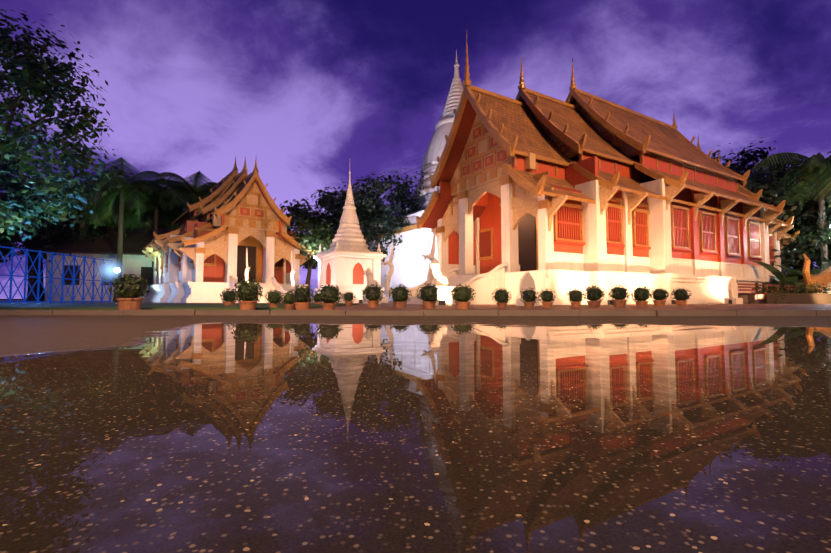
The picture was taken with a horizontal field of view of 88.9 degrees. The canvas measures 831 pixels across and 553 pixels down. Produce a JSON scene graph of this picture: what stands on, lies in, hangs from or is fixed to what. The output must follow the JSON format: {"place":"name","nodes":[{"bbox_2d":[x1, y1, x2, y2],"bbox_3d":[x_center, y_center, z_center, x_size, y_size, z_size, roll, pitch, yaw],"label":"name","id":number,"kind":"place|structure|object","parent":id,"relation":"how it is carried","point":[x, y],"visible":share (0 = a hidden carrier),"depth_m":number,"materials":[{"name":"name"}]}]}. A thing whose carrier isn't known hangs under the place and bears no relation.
{"place":"outdoors","nodes":[
{"label":"outdoors","id":0,"kind":"place"},
{"bbox_2d":[0,303,358,309],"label":"lawn","id":1,"kind":"structure","parent":0,"point":[114,306],"depth_m":9.51,"materials":[{"name":"green plant"}]},
{"bbox_2d":[286,163,429,219],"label":"overhead cables","id":2,"kind":"object","parent":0,"point":[368,192],"visible":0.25,"depth_m":24.12,"materials":[{"name":"metal"}]},
{"bbox_2d":[0,315,830,552],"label":"asphalt road","id":3,"kind":"structure","parent":0,"point":[376,434],"depth_m":0.69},
{"bbox_2d":[0,309,830,315],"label":"kerb stones","id":4,"kind":"object","parent":3,"relation":"on","point":[464,312],"visible":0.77,"depth_m":5.50,"materials":[{"name":"concrete"}]},
{"bbox_2d":[0,300,830,314],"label":"paved court","id":5,"kind":"object","parent":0,"point":[391,306],"depth_m":10.45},
{"bbox_2d":[0,246,112,302],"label":"blue fence","id":6,"kind":"object","parent":5,"relation":"on","point":[25,276],"visible":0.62,"depth_m":17.95,"materials":[{"name":"blue metal"}]},
{"bbox_2d":[0,170,117,300],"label":"tree","id":7,"kind":"object","parent":5,"relation":"on","point":[39,231],"visible":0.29,"depth_m":29.58,"materials":[{"name":"green plant"}]},
{"bbox_2d":[0,5,127,240],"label":"tree","id":8,"kind":"object","parent":5,"relation":"on","point":[31,81],"visible":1,"depth_m":15.03,"materials":[{"name":"green plant"}]},
{"bbox_2d":[0,137,138,300],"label":"tree","id":9,"kind":"object","parent":5,"relation":"on","point":[3,168],"visible":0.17,"depth_m":31.09,"materials":[{"name":"green plant"}]},
{"bbox_2d":[34,173,133,240],"bbox_3d":[-24.016,-2.570,30.659,6.554,8.793,6.328,0,-3,2],"label":"tree","id":10,"kind":"object","parent":5,"relation":"on","point":[95,217],"visible":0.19,"depth_m":30.20,"materials":[{"name":"green plant"}]},
{"bbox_2d":[25,224,174,301],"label":"house","id":11,"kind":"structure","parent":5,"relation":"on","point":[135,260],"depth_m":30.66,"materials":[{"name":"paint"}]},
{"bbox_2d":[104,264,117,275],"bbox_3d":[-11.954,-0.255,16.622,1.500,1.500,0.001,2,-4,-36],"label":"lamp","id":12,"kind":"object","parent":11,"relation":"attached to","point":[110,269],"visible":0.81,"depth_m":16.62,"materials":[{"name":"white glass"}]},
{"bbox_2d":[73,157,167,301],"bbox_3d":[-20.537,-3.036,29.549,5.629,9.607,6.395,2,-3,-29],"label":"palm","id":13,"kind":"object","parent":5,"relation":"on","point":[136,186],"visible":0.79,"depth_m":29.67,"materials":[{"name":"green plant"}]},
{"bbox_2d":[100,205,186,228],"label":"tree","id":14,"kind":"object","parent":5,"relation":"on","point":[158,220],"depth_m":41.73,"materials":[{"name":"green plant"}]},
{"bbox_2d":[123,181,202,284],"bbox_3d":[-19.255,-2.522,31.836,7.004,8.820,5.264,-2,-4,36],"label":"palm","id":15,"kind":"object","parent":5,"relation":"on","point":[156,209],"visible":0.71,"depth_m":31.69,"materials":[{"name":"green plant"}]},
{"bbox_2d":[153,171,216,230],"bbox_3d":[-17.769,-3.020,33.986,6.396,10.040,6.614,0,-3,2],"label":"palm","id":16,"kind":"object","parent":5,"relation":"on","point":[202,190],"visible":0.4,"depth_m":32.86,"materials":[{"name":"green plant"}]},
{"bbox_2d":[142,157,315,302],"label":"small temple","id":17,"kind":"structure","parent":5,"relation":"on","point":[232,233],"depth_m":24.60,"materials":[{"name":"white paint"}]},
{"bbox_2d":[280,205,314,268],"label":"tree","id":18,"kind":"object","parent":5,"relation":"on","point":[299,233],"visible":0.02,"depth_m":43.99,"materials":[{"name":"green plant"}]},
{"bbox_2d":[278,217,336,301],"bbox_3d":[-6.930,-1.216,27.814,5.784,5.842,6.720,0,-3,2],"label":"frangipani tree","id":19,"kind":"object","parent":5,"relation":"on","point":[325,241],"visible":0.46,"depth_m":26.62,"materials":[{"name":"green plant"}]},
{"bbox_2d":[279,187,397,270],"bbox_3d":[-7.028,-3.195,40.326,11.733,11.100,11.438,1,-3,-15],"label":"dark tree","id":20,"kind":"object","parent":5,"relation":"on","point":[296,208],"visible":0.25,"depth_m":37.82,"materials":[{"name":"green plant"}]},
{"bbox_2d":[311,169,387,302],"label":"chedi","id":21,"kind":"structure","parent":5,"relation":"on","point":[347,259],"depth_m":21.43,"materials":[{"name":"white paint"}]},
{"bbox_2d":[319,168,427,276],"bbox_3d":[-2.970,-3.129,34.854,10.657,10.412,11.456,0,-3,2],"label":"dark tree","id":22,"kind":"object","parent":5,"relation":"on","point":[370,206],"visible":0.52,"depth_m":31.81,"materials":[{"name":"green plant"}]},
{"bbox_2d":[109,273,690,309],"bbox_3d":[1.604,0.434,10.680,14.128,0.686,7.677,0,-3,2],"label":"potted topiary","id":23,"kind":"object","parent":5,"relation":"on","point":[129,290],"visible":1,"depth_m":9.34,"materials":[{"name":"plant"}]},
{"bbox_2d":[361,257,452,304],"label":"guardian lion statues","id":24,"kind":"object","parent":5,"relation":"on","point":[440,280],"visible":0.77,"depth_m":13.92,"materials":[{"name":"white stone"}]},
{"bbox_2d":[364,49,463,301],"bbox_3d":[3.579,-8.881,36.411,13.950,22.000,13.950,2,-4,-31],"label":"stupa","id":25,"kind":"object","parent":5,"relation":"on","point":[410,267],"visible":0.31,"depth_m":32.22,"materials":[{"name":"paint"}]},
{"bbox_2d":[115,268,764,304],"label":"lamp fixtures","id":26,"kind":"object","parent":5,"relation":"on","point":[443,302],"visible":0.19,"depth_m":16.70,"materials":[{"name":"metal"}]},
{"bbox_2d":[381,31,799,304],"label":"temple","id":27,"kind":"structure","parent":5,"relation":"on","point":[581,190],"depth_m":18.71,"materials":[{"name":"white paint"}]},
{"bbox_2d":[516,272,802,305],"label":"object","id":28,"kind":"object","parent":5,"relation":"on","point":[527,281],"visible":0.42,"depth_m":16.83,"materials":[{"name":"beige stone"}]},
{"bbox_2d":[711,137,817,202],"bbox_3d":[29.061,-4.800,39.403,14.667,14.219,16.422,2,-4,-38],"label":"tree","id":29,"kind":"object","parent":5,"relation":"on","point":[741,167],"visible":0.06,"depth_m":37.66,"materials":[{"name":"green plant"}]},
{"bbox_2d":[738,166,830,273],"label":"tree","id":30,"kind":"object","parent":5,"relation":"on","point":[790,211],"visible":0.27,"depth_m":26.09,"materials":[{"name":"green plant"}]},
{"bbox_2d":[738,261,830,303],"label":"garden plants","id":31,"kind":"object","parent":5,"relation":"on","point":[790,278],"visible":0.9,"depth_m":18.69,"materials":[{"name":"green plant"}]},
{"bbox_2d":[738,159,830,270],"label":"tree","id":32,"kind":"object","parent":5,"relation":"on","point":[769,176],"visible":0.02,"depth_m":32.04,"materials":[{"name":"green plant"}]},
{"bbox_2d":[750,152,830,270],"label":"palm","id":33,"kind":"object","parent":5,"relation":"on","point":[818,164],"visible":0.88,"depth_m":26.28,"materials":[{"name":"green plant"}]},
{"bbox_2d":[771,199,818,270],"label":"tree","id":34,"kind":"object","parent":5,"relation":"on","point":[791,264],"depth_m":29.05,"materials":[{"name":"green plant"}]},
{"bbox_2d":[772,170,830,269],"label":"tree","id":35,"kind":"object","parent":5,"relation":"on","point":[812,227],"visible":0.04,"depth_m":29.64,"materials":[{"name":"green plant"}]},
{"bbox_2d":[787,151,830,250],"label":"tree","id":36,"kind":"object","parent":5,"relation":"on","point":[810,206],"visible":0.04,"depth_m":28.51,"materials":[{"name":"green plant"}]},
{"bbox_2d":[791,202,830,267],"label":"tree","id":37,"kind":"object","parent":5,"relation":"on","point":[817,235],"visible":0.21,"depth_m":28.36,"materials":[{"name":"green plant"}]},
{"bbox_2d":[802,254,830,292],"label":"statue","id":38,"kind":"object","parent":5,"relation":"on","point":[823,277],"visible":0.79,"depth_m":20.00,"materials":[{"name":"gold paint"}]},
{"bbox_2d":[0,0,830,298],"label":"sky","id":39,"kind":"structure","parent":0,"point":[312,92],"materials":[{"name":"purple"}]}
]}

